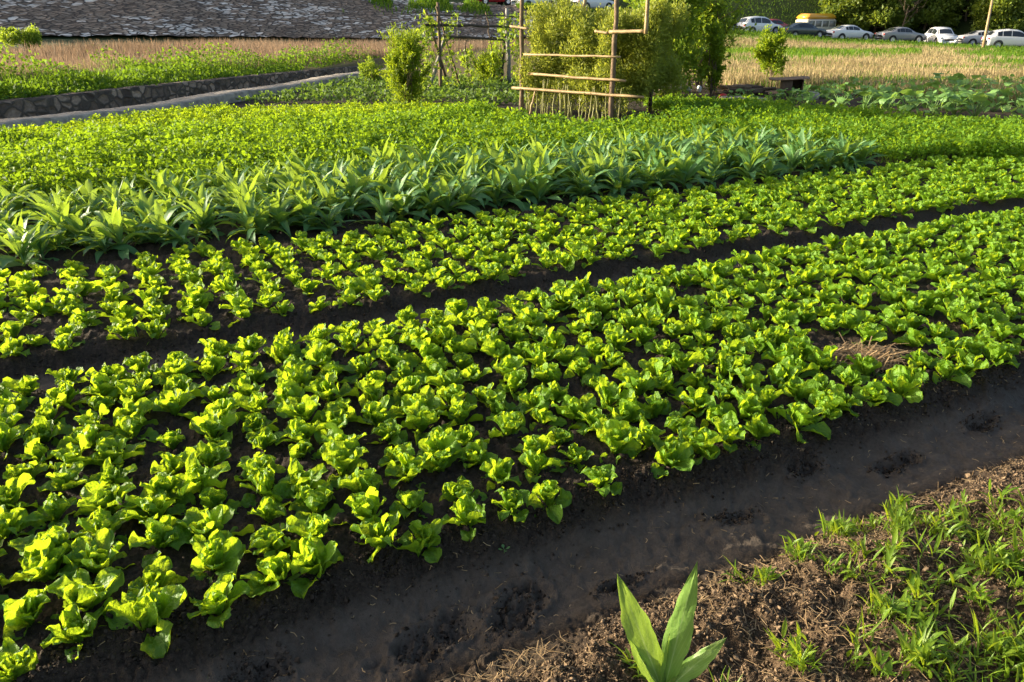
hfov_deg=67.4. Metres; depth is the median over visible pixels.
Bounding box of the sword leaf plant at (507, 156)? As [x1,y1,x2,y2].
[488,142,534,164]
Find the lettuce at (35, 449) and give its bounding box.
[14,435,53,469]
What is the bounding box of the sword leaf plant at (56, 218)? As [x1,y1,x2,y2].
[23,199,93,245]
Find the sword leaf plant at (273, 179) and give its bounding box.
[254,165,287,193]
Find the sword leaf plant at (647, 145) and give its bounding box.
[626,136,663,165]
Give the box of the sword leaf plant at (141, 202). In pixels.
[124,187,172,223]
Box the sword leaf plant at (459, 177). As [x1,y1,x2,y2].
[433,159,479,199]
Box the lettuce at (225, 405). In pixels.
[199,397,244,430]
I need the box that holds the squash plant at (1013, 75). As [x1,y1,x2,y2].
[1003,74,1023,83]
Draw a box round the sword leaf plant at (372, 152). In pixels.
[356,134,404,170]
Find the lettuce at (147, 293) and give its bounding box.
[131,287,161,307]
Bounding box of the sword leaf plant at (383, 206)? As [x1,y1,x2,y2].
[349,187,410,224]
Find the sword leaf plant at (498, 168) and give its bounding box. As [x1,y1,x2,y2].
[478,157,508,190]
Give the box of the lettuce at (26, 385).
[1,375,39,403]
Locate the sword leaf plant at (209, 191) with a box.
[190,184,228,207]
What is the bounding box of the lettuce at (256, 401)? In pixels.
[233,391,267,425]
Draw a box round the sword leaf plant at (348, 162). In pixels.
[311,154,360,182]
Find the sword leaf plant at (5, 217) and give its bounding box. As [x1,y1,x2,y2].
[0,207,32,238]
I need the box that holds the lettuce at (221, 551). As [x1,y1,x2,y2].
[190,529,245,583]
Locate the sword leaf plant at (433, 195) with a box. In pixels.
[398,174,457,221]
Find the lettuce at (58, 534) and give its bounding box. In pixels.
[8,523,92,564]
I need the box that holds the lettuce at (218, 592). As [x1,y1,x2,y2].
[187,572,250,627]
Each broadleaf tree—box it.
[818,0,885,29]
[842,0,917,33]
[908,0,965,30]
[943,0,988,22]
[963,0,1023,30]
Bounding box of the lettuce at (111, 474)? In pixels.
[88,457,137,487]
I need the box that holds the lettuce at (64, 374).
[45,366,88,385]
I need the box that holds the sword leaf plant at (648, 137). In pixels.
[624,131,651,140]
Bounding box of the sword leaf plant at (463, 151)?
[448,145,480,167]
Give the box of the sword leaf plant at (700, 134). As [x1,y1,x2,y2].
[685,127,717,146]
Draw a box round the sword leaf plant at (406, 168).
[383,162,431,190]
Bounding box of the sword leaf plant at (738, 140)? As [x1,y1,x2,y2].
[724,133,765,153]
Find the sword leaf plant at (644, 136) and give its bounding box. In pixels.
[623,130,662,145]
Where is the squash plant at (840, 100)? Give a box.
[826,87,853,106]
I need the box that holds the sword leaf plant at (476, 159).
[456,146,498,175]
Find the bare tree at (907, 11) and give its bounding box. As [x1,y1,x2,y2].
[898,0,925,26]
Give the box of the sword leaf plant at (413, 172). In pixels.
[383,161,428,190]
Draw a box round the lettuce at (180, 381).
[160,374,204,396]
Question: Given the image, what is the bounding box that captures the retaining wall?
[0,65,374,118]
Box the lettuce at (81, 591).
[46,566,124,626]
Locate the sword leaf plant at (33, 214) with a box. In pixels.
[22,204,58,228]
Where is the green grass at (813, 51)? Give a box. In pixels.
[691,38,1023,104]
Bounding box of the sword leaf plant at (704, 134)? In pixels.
[690,122,718,140]
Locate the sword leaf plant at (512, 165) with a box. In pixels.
[487,162,514,179]
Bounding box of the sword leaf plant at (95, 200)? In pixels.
[60,184,109,219]
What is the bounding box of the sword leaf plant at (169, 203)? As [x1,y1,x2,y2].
[147,192,187,225]
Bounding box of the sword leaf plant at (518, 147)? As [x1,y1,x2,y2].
[506,142,532,158]
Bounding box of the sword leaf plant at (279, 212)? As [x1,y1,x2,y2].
[246,187,317,239]
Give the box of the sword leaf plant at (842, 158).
[821,137,863,171]
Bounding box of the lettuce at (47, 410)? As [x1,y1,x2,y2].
[30,399,68,430]
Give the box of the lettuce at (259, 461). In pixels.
[234,452,285,481]
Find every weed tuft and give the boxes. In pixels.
[609,642,641,679]
[617,647,635,666]
[629,661,645,681]
[707,666,742,681]
[718,556,763,582]
[752,563,787,581]
[754,567,776,585]
[763,617,817,662]
[766,631,828,675]
[779,536,817,560]
[780,529,813,549]
[780,537,823,563]
[781,544,814,560]
[785,633,822,673]
[814,509,862,544]
[814,513,850,539]
[816,550,846,574]
[826,510,857,537]
[838,552,866,581]
[839,538,884,565]
[841,560,890,589]
[841,606,892,650]
[843,634,875,670]
[844,515,864,530]
[844,534,865,550]
[855,520,876,535]
[855,584,896,615]
[863,512,887,528]
[864,642,904,677]
[865,591,903,625]
[866,543,913,582]
[868,581,919,629]
[869,594,936,625]
[871,527,911,556]
[871,539,907,561]
[874,503,910,537]
[878,502,914,532]
[880,497,906,520]
[884,526,909,549]
[885,491,914,509]
[886,488,935,518]
[890,507,915,526]
[890,617,952,658]
[891,622,936,680]
[892,521,917,536]
[893,555,953,592]
[893,570,927,589]
[897,612,951,664]
[898,639,948,676]
[900,506,926,525]
[900,627,945,661]
[901,629,939,655]
[902,571,934,611]
[904,522,957,570]
[905,603,937,624]
[909,641,941,681]
[911,588,960,621]
[914,619,947,642]
[915,511,937,528]
[925,563,976,590]
[927,511,953,540]
[928,495,968,519]
[928,507,968,533]
[932,635,978,664]
[937,625,970,653]
[938,659,988,681]
[940,662,966,681]
[942,505,971,530]
[944,523,968,541]
[945,635,1007,679]
[946,606,1010,651]
[949,584,999,610]
[955,489,979,509]
[958,526,991,545]
[958,549,1016,582]
[959,504,991,528]
[959,544,1000,578]
[960,531,995,560]
[960,649,1005,681]
[963,575,989,607]
[965,524,986,540]
[965,524,992,542]
[966,557,997,572]
[966,611,1023,665]
[972,624,1023,667]
[973,632,1023,666]
[974,527,1021,567]
[976,492,1007,524]
[976,623,997,644]
[977,513,1006,528]
[979,539,1023,571]
[980,479,1022,505]
[982,634,1010,659]
[983,652,1009,681]
[984,561,1018,576]
[984,596,1023,639]
[984,604,1008,629]
[987,539,1023,564]
[988,509,1016,537]
[992,565,1023,596]
[992,635,1023,673]
[994,548,1023,574]
[995,549,1023,569]
[996,522,1020,537]
[998,630,1017,646]
[1000,507,1023,527]
[1001,658,1023,681]
[1003,632,1023,657]
[1004,608,1023,632]
[1006,520,1023,555]
[1007,590,1023,605]
[1016,666,1018,681]
[1017,488,1023,509]
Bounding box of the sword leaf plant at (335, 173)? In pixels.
[312,155,357,190]
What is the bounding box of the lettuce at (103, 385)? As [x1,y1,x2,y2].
[80,371,134,407]
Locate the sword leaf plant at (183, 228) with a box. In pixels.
[155,220,209,253]
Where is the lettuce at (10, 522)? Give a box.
[0,503,45,546]
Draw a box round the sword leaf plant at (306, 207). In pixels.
[277,192,344,232]
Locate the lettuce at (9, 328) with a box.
[0,319,25,340]
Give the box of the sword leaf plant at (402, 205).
[376,184,431,222]
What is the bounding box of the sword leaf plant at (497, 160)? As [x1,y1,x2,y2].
[479,142,512,171]
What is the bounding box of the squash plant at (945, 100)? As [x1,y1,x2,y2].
[935,88,960,106]
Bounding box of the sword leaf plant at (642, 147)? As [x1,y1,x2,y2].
[616,132,656,160]
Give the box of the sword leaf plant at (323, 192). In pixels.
[313,176,363,226]
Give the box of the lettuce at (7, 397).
[0,389,27,411]
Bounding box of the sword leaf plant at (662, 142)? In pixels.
[649,135,681,165]
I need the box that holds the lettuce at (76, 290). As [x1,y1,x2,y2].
[49,284,83,301]
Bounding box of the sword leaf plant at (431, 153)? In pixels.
[413,146,449,178]
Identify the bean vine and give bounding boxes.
[411,9,439,91]
[436,5,463,86]
[457,49,477,88]
[489,13,517,81]
[509,11,527,84]
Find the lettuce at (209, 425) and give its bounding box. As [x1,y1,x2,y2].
[183,408,238,449]
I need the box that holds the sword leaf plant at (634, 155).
[620,144,666,177]
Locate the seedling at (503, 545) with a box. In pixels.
[499,544,509,552]
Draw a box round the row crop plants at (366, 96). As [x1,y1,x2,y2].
[235,72,534,104]
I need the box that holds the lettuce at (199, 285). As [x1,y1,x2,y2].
[177,278,208,304]
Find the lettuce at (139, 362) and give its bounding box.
[122,351,158,376]
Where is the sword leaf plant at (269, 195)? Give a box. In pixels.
[256,184,294,218]
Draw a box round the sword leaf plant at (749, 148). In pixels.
[744,140,769,152]
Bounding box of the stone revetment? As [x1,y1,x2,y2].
[0,0,587,37]
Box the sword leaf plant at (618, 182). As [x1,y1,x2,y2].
[594,168,646,197]
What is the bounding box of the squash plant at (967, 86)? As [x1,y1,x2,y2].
[941,83,970,101]
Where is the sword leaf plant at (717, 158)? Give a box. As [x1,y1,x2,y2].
[693,145,745,179]
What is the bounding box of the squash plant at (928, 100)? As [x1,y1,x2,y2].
[919,90,938,107]
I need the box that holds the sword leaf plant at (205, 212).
[174,197,238,242]
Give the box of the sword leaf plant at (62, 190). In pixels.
[40,184,89,213]
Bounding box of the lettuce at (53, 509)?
[20,492,76,527]
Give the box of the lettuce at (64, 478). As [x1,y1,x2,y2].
[37,461,88,495]
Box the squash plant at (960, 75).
[953,73,980,83]
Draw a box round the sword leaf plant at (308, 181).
[292,170,341,212]
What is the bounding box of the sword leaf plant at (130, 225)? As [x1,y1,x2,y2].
[118,213,168,250]
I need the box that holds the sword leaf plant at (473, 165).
[433,154,487,199]
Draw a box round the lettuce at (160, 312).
[143,304,172,326]
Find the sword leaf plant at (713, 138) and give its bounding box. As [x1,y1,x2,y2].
[702,129,722,141]
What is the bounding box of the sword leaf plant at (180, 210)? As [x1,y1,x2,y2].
[138,190,191,217]
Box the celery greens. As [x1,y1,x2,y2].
[0,97,790,204]
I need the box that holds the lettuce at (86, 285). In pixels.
[65,278,101,296]
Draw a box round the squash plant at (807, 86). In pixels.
[803,83,815,90]
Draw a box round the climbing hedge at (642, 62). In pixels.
[514,0,691,121]
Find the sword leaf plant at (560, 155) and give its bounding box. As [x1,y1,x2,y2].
[539,146,569,171]
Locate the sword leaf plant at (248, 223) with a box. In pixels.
[212,192,276,245]
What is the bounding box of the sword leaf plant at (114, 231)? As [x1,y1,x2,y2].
[66,198,161,259]
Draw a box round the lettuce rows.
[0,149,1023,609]
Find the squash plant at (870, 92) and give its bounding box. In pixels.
[856,86,887,109]
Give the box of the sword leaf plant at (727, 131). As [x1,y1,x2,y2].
[711,126,752,146]
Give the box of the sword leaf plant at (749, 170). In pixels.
[720,140,780,183]
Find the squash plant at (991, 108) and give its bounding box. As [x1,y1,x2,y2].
[982,96,1013,111]
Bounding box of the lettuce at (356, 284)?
[336,276,368,297]
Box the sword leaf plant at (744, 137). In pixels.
[742,132,753,145]
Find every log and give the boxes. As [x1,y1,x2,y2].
[714,91,734,94]
[716,85,751,88]
[722,88,765,90]
[728,88,764,92]
[731,90,762,94]
[742,84,762,87]
[763,87,775,90]
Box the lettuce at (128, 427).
[111,414,158,446]
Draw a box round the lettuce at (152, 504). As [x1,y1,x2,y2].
[119,486,185,523]
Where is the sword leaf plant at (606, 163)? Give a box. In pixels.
[592,149,636,191]
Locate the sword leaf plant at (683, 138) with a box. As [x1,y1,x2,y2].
[672,135,707,150]
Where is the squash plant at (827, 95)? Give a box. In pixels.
[824,87,839,101]
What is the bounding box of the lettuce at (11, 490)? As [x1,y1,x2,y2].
[0,473,39,509]
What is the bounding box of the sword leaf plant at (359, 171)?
[342,164,392,180]
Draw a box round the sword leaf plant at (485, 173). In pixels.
[476,165,492,196]
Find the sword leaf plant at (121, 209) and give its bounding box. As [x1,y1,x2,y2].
[91,206,145,234]
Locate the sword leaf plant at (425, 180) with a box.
[403,172,454,213]
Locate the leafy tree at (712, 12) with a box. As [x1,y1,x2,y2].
[682,0,756,88]
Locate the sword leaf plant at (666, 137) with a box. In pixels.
[642,132,675,150]
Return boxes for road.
[593,11,1022,47]
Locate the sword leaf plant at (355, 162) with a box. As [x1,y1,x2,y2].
[329,151,381,178]
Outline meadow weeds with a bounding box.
[0,37,381,99]
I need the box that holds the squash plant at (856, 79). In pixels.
[839,78,858,89]
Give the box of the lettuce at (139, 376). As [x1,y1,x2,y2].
[132,372,152,390]
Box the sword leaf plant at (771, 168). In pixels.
[754,157,790,179]
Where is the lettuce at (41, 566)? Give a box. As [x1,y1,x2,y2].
[0,534,79,587]
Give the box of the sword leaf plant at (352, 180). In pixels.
[329,163,381,217]
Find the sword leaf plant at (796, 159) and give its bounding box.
[775,141,818,175]
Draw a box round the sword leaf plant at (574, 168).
[551,154,600,191]
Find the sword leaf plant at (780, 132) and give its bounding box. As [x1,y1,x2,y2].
[764,124,799,147]
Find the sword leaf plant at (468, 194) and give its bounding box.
[440,171,497,212]
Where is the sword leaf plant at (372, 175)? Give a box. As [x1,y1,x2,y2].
[346,156,387,201]
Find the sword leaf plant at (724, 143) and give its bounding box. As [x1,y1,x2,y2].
[711,134,741,162]
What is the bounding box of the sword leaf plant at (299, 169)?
[275,155,330,190]
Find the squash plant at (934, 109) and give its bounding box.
[918,92,959,114]
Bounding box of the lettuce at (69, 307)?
[54,300,91,316]
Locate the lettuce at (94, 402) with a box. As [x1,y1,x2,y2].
[79,395,114,419]
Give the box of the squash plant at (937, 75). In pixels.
[927,70,957,85]
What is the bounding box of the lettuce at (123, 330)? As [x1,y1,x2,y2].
[106,317,140,339]
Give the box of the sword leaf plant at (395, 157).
[367,150,408,165]
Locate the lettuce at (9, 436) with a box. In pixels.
[0,421,32,460]
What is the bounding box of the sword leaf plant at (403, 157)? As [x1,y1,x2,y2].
[387,145,414,168]
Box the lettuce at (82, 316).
[68,308,102,325]
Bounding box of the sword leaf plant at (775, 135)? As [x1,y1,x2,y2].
[753,122,781,142]
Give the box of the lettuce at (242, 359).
[229,351,260,373]
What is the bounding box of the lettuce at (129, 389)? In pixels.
[114,379,157,403]
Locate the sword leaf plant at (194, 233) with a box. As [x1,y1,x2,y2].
[175,206,231,238]
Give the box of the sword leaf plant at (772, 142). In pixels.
[754,135,786,154]
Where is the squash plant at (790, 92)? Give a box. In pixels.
[785,88,801,100]
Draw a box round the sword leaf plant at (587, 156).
[557,151,593,167]
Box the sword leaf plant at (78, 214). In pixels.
[45,204,98,244]
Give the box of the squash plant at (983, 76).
[959,75,995,85]
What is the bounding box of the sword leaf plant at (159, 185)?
[138,168,192,201]
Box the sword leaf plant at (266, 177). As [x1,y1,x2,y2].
[237,169,281,200]
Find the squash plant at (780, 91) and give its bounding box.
[772,88,787,98]
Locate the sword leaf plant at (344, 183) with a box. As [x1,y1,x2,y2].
[334,173,358,196]
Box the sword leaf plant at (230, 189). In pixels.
[209,169,263,218]
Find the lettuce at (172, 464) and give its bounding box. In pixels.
[150,452,185,475]
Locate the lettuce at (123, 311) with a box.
[96,301,136,323]
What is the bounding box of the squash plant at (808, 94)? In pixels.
[798,91,822,104]
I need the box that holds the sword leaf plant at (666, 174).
[632,149,687,193]
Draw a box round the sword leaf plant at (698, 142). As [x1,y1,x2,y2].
[690,134,719,155]
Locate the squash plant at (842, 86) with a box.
[832,82,848,93]
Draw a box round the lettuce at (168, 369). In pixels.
[152,359,201,385]
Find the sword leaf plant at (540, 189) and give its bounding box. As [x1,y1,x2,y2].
[505,170,573,205]
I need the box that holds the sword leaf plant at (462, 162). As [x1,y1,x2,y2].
[446,147,482,167]
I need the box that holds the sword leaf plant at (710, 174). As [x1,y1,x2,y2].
[693,159,729,188]
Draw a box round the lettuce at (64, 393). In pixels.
[40,380,89,411]
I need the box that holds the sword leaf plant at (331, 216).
[299,201,362,234]
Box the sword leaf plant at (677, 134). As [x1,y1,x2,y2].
[671,129,704,144]
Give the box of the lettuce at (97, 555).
[56,527,134,598]
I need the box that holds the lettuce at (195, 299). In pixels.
[176,289,213,310]
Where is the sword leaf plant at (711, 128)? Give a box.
[685,119,717,138]
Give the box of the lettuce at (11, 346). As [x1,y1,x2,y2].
[0,336,30,358]
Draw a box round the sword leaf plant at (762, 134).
[746,126,778,154]
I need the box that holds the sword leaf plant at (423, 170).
[406,155,445,182]
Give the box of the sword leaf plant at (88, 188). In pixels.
[64,179,108,208]
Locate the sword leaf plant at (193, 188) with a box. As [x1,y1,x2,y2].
[152,177,207,216]
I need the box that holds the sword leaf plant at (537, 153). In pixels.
[521,140,571,164]
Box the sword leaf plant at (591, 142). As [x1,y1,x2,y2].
[581,134,607,157]
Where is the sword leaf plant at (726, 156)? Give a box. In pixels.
[702,138,741,177]
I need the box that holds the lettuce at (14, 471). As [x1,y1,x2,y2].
[2,460,50,479]
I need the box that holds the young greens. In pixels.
[643,92,1023,147]
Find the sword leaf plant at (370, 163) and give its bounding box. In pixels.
[353,157,397,190]
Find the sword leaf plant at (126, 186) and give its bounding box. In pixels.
[97,175,156,209]
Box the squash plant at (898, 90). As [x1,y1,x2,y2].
[889,83,916,95]
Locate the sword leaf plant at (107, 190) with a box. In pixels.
[93,178,138,213]
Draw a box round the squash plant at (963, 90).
[955,87,982,109]
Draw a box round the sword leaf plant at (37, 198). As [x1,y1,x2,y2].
[13,190,65,223]
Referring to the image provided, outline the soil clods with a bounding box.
[0,218,1023,681]
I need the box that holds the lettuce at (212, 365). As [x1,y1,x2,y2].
[195,355,231,380]
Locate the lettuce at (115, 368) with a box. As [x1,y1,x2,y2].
[85,363,131,387]
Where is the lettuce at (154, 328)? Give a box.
[137,318,167,345]
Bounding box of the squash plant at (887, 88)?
[872,86,895,104]
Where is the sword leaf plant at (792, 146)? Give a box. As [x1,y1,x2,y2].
[764,135,811,172]
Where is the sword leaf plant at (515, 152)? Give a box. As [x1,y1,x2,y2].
[503,143,535,165]
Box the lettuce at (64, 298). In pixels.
[41,292,82,316]
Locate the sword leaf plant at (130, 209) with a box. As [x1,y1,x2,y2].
[106,196,154,214]
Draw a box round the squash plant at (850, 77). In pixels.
[849,76,870,84]
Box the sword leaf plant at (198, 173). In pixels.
[175,167,216,196]
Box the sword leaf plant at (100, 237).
[68,215,137,262]
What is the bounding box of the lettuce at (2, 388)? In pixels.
[0,383,11,395]
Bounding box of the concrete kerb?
[0,68,386,129]
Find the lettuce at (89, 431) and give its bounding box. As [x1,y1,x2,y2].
[54,424,112,457]
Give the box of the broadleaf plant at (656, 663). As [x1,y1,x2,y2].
[617,561,726,681]
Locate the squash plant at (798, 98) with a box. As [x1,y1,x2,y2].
[785,88,805,102]
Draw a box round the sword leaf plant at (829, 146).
[809,135,839,166]
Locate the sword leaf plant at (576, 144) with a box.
[560,140,584,154]
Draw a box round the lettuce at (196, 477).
[165,451,230,500]
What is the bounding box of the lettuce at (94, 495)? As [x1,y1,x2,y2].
[74,481,138,518]
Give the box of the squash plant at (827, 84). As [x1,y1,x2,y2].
[814,83,834,91]
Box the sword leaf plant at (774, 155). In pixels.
[760,147,786,159]
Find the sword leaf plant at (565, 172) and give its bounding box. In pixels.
[551,159,583,187]
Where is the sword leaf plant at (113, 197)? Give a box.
[94,185,139,217]
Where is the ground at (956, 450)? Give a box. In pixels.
[0,0,1023,681]
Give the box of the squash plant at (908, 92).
[890,88,929,112]
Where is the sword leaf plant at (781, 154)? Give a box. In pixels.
[770,138,796,162]
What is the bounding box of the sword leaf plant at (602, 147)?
[581,141,616,157]
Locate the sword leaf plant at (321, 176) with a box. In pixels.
[305,160,328,187]
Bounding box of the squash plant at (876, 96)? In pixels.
[861,94,880,103]
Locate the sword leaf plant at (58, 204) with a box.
[16,189,100,233]
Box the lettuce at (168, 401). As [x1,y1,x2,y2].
[148,388,197,418]
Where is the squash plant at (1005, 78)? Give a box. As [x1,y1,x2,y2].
[1001,76,1023,87]
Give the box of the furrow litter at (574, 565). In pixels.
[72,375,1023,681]
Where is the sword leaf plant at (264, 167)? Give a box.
[235,160,284,194]
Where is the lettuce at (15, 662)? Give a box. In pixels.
[0,637,38,681]
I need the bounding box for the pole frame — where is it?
[424,2,518,90]
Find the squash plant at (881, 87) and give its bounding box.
[864,85,885,99]
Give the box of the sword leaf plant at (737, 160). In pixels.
[726,145,751,174]
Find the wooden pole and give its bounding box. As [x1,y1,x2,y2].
[981,0,992,47]
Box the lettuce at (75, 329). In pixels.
[51,321,86,341]
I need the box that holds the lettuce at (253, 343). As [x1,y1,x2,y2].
[229,333,266,355]
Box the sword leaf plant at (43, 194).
[24,190,48,210]
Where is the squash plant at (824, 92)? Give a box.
[815,88,834,98]
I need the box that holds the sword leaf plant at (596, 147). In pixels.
[584,136,632,156]
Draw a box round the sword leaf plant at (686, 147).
[658,138,693,162]
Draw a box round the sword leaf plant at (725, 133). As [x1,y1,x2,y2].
[716,125,742,136]
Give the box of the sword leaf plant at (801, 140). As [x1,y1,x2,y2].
[777,127,824,168]
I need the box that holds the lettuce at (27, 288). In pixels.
[8,277,46,300]
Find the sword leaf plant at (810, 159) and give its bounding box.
[785,138,833,174]
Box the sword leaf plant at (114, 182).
[82,180,134,206]
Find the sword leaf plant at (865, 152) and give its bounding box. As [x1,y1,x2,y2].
[848,136,886,165]
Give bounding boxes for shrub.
[358,55,383,82]
[375,21,435,104]
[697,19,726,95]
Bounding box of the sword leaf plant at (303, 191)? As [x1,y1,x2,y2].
[273,177,324,214]
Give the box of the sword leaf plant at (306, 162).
[276,147,323,174]
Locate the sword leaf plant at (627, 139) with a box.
[609,125,643,152]
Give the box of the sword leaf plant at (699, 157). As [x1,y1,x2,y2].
[691,151,706,182]
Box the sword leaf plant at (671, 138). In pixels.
[651,130,685,145]
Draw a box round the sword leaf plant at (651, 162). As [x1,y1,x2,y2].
[627,157,675,187]
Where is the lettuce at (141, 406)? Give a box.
[109,394,158,431]
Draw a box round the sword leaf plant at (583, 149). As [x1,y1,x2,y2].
[568,131,598,156]
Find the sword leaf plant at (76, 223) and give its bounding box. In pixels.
[49,202,98,250]
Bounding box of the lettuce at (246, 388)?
[226,375,264,397]
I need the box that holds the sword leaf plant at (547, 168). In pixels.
[533,148,576,198]
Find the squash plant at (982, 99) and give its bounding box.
[955,89,998,116]
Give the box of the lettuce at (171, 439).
[153,429,184,456]
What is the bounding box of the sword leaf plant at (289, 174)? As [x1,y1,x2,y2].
[269,162,320,194]
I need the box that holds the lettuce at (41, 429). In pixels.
[23,416,72,449]
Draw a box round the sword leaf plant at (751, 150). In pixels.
[734,146,780,166]
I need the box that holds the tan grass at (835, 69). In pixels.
[671,34,1023,104]
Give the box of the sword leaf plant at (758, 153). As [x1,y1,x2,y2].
[733,143,790,179]
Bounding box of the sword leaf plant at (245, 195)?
[215,181,281,229]
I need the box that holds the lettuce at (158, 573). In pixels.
[127,556,187,592]
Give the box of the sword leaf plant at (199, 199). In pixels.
[172,181,228,225]
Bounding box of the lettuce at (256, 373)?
[231,362,265,386]
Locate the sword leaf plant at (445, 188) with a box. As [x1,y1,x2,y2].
[413,173,478,216]
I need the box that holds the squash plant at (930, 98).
[901,93,934,108]
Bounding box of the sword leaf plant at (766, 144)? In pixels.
[755,141,786,164]
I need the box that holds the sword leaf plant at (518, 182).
[484,155,554,210]
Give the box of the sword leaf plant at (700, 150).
[693,138,712,170]
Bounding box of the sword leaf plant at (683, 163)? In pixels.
[658,147,716,189]
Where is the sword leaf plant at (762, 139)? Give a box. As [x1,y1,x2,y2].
[736,128,780,161]
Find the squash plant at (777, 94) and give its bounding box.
[764,92,781,100]
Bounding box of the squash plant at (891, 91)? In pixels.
[879,82,897,94]
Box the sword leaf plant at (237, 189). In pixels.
[220,170,263,226]
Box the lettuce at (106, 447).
[89,437,145,472]
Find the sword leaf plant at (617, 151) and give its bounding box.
[608,139,639,171]
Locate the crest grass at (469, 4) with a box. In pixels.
[342,0,590,21]
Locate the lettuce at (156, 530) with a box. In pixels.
[128,515,186,568]
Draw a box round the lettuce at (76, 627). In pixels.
[40,604,104,662]
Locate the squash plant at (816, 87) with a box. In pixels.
[810,85,825,93]
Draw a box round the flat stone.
[796,91,819,99]
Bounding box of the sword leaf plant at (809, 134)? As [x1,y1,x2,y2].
[786,126,829,148]
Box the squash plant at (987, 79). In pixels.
[982,78,1017,89]
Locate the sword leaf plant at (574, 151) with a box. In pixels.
[556,144,586,166]
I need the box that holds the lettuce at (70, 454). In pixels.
[49,434,102,471]
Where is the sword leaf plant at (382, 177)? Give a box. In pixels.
[353,166,388,202]
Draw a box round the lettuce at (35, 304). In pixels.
[22,294,59,314]
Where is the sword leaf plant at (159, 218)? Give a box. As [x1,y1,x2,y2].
[135,200,206,245]
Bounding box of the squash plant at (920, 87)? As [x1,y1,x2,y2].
[903,81,938,99]
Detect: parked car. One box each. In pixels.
[472,0,510,5]
[511,0,556,6]
[571,0,613,9]
[736,16,782,33]
[770,19,788,26]
[779,22,827,36]
[823,25,873,39]
[874,27,926,41]
[924,27,959,43]
[958,30,989,43]
[980,29,1023,47]
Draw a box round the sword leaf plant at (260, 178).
[233,165,279,207]
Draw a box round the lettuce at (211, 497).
[198,487,241,513]
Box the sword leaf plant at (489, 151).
[477,138,513,165]
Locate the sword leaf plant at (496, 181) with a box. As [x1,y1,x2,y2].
[477,169,524,211]
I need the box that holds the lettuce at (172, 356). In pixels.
[165,351,198,366]
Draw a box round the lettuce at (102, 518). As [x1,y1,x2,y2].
[70,506,129,545]
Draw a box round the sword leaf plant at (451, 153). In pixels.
[420,143,465,171]
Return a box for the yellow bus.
[795,13,836,29]
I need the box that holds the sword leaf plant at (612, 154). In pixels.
[606,148,633,162]
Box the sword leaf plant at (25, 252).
[0,225,59,269]
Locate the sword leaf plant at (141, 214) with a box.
[121,205,154,242]
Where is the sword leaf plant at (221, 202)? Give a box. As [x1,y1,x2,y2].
[196,188,237,217]
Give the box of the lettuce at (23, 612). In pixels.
[2,585,59,640]
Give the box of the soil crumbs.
[492,456,1023,681]
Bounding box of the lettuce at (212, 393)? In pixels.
[200,382,232,403]
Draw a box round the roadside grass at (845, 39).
[591,8,1023,52]
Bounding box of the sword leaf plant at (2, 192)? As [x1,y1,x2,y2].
[0,181,30,222]
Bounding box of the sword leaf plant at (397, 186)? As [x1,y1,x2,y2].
[370,171,432,211]
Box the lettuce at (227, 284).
[212,276,242,296]
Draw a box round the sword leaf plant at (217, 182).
[193,159,226,196]
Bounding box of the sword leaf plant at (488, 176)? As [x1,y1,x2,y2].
[471,166,513,205]
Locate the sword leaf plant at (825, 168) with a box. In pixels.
[800,145,845,174]
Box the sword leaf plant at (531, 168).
[499,153,560,202]
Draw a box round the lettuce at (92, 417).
[73,403,114,431]
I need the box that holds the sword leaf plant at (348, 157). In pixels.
[331,152,366,177]
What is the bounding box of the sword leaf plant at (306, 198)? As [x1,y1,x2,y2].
[275,183,326,223]
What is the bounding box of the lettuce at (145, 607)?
[105,584,187,658]
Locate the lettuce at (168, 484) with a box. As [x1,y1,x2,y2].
[139,472,195,507]
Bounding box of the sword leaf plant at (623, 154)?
[616,147,643,178]
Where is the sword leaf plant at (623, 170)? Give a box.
[597,156,657,196]
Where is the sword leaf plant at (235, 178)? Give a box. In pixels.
[205,163,257,204]
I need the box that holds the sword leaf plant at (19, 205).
[1,184,44,211]
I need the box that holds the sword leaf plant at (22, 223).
[0,209,64,259]
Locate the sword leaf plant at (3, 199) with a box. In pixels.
[0,188,25,219]
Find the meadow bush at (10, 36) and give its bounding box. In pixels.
[0,23,42,48]
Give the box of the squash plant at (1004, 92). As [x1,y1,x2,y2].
[988,87,1015,105]
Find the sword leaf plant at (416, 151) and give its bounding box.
[398,133,455,171]
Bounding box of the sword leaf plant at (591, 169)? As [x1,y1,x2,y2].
[569,154,617,188]
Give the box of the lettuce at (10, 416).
[0,404,27,433]
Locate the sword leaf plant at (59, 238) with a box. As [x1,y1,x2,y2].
[28,219,87,254]
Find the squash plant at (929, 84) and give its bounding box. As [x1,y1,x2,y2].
[923,81,945,92]
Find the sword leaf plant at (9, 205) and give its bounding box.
[0,196,21,225]
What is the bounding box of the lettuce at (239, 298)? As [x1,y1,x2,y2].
[219,289,252,317]
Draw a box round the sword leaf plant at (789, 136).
[769,127,822,161]
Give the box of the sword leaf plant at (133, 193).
[105,186,151,215]
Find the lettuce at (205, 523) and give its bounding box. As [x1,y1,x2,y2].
[164,504,254,550]
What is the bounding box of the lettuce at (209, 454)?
[181,440,231,472]
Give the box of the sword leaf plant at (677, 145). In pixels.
[641,134,694,164]
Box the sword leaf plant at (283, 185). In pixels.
[257,176,314,208]
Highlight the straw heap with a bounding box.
[821,332,913,374]
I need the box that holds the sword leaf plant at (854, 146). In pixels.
[825,136,869,164]
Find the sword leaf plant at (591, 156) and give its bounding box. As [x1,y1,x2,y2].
[585,147,628,188]
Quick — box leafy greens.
[664,95,1023,163]
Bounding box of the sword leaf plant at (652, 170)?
[620,153,670,192]
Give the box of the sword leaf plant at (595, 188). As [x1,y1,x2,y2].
[553,162,613,200]
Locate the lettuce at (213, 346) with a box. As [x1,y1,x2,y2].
[198,338,234,361]

